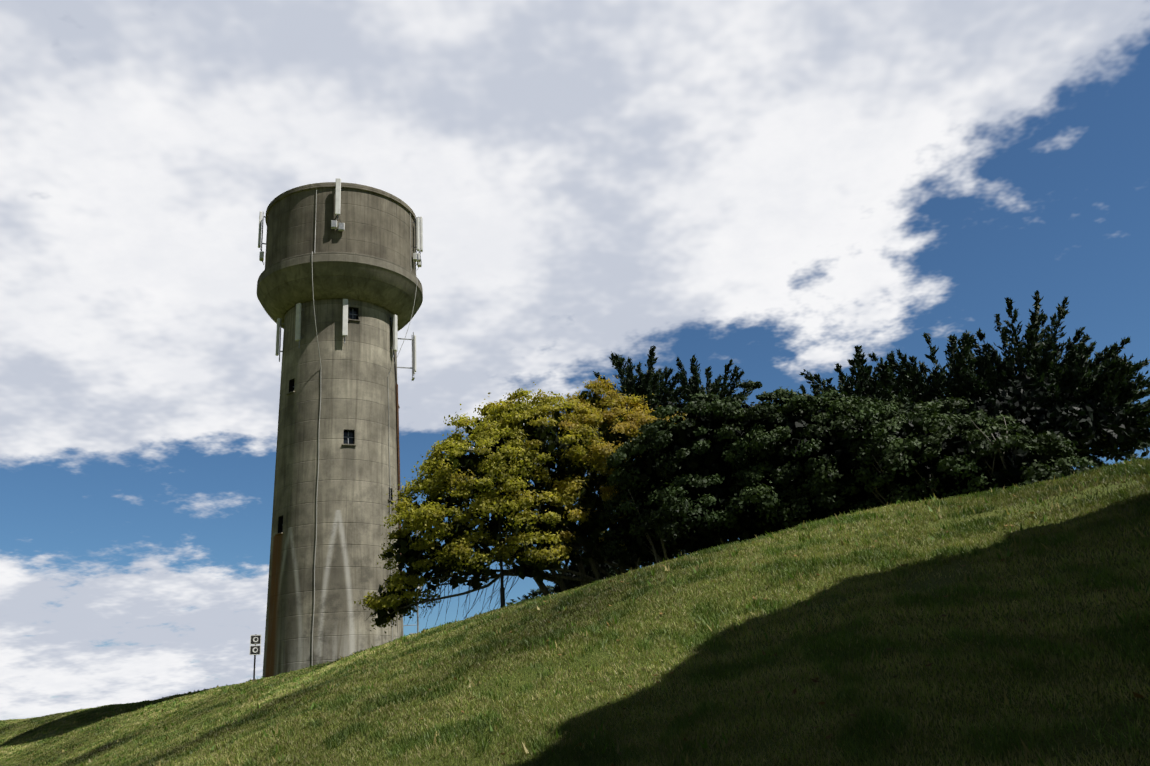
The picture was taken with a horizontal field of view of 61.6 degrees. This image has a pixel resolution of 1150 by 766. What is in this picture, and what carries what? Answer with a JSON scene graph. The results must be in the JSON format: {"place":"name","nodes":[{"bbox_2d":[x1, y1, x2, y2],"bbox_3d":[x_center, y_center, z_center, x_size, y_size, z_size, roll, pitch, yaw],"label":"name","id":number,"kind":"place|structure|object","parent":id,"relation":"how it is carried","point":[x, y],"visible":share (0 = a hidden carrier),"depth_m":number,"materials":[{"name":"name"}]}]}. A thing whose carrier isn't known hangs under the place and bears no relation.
{"place":"outdoors","nodes":[
{"label":"outdoors","id":0,"kind":"place"},
{"bbox_2d":[0,457,1149,765],"bbox_3d":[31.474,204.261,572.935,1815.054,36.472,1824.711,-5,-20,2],"label":"ground","id":1,"kind":"structure","parent":0,"point":[914,586],"depth_m":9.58,"materials":[{"name":"green plant"}]},
{"bbox_2d":[249,634,260,680],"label":"sign post","id":2,"kind":"object","parent":1,"relation":"on","point":[255,649],"visible":0.96,"depth_m":47.48,"materials":[{"name":"black metal"}]},
{"bbox_2d":[257,182,422,677],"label":"water tower","id":3,"kind":"structure","parent":1,"relation":"on","point":[364,266],"depth_m":54.03,"materials":[{"name":"concrete"}]},
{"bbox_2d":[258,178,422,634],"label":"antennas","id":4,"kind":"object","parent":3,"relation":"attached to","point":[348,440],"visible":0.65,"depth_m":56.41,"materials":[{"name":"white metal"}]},
{"bbox_2d":[312,188,416,662],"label":"cables","id":5,"kind":"object","parent":3,"relation":"attached to","point":[319,425],"visible":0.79,"depth_m":53.56,"materials":[{"name":"grey metal"}]},
{"bbox_2d":[466,447,504,607],"bbox_3d":[-2.920,4.995,31.488,1.121,5.960,0.240,2,-21,-17],"label":"lamp post","id":6,"kind":"object","parent":1,"relation":"on","point":[502,588],"visible":0.29,"depth_m":31.20,"materials":[{"name":"black metal"}]},
{"bbox_2d":[354,375,686,632],"bbox_3d":[-1.230,4.016,33.581,11.790,9.214,6.766,-5,-20,2],"label":"light tree","id":7,"kind":"object","parent":1,"relation":"on","point":[588,433],"depth_m":32.07,"materials":[{"name":"green plant"}]},
{"bbox_2d":[402,464,1142,765],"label":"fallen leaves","id":8,"kind":"object","parent":1,"relation":"on","point":[794,691],"visible":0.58,"depth_m":9.56,"materials":[{"name":"green plant"}]},
{"bbox_2d":[505,290,1149,605],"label":"trees","id":9,"kind":"object","parent":1,"relation":"on","point":[1042,407],"depth_m":33.21,"materials":[{"name":"green plant"}]},
{"bbox_2d":[595,379,1098,565],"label":"dark trees","id":10,"kind":"object","parent":1,"relation":"on","point":[788,459],"depth_m":28.58,"materials":[{"name":"green plant"}]},
{"bbox_2d":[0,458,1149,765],"bbox_3d":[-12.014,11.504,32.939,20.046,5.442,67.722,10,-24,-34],"label":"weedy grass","id":11,"kind":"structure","parent":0,"point":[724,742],"depth_m":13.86,"materials":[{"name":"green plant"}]},
{"bbox_2d":[0,0,1149,719],"label":"sky","id":12,"kind":"structure","parent":0,"point":[777,189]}
]}

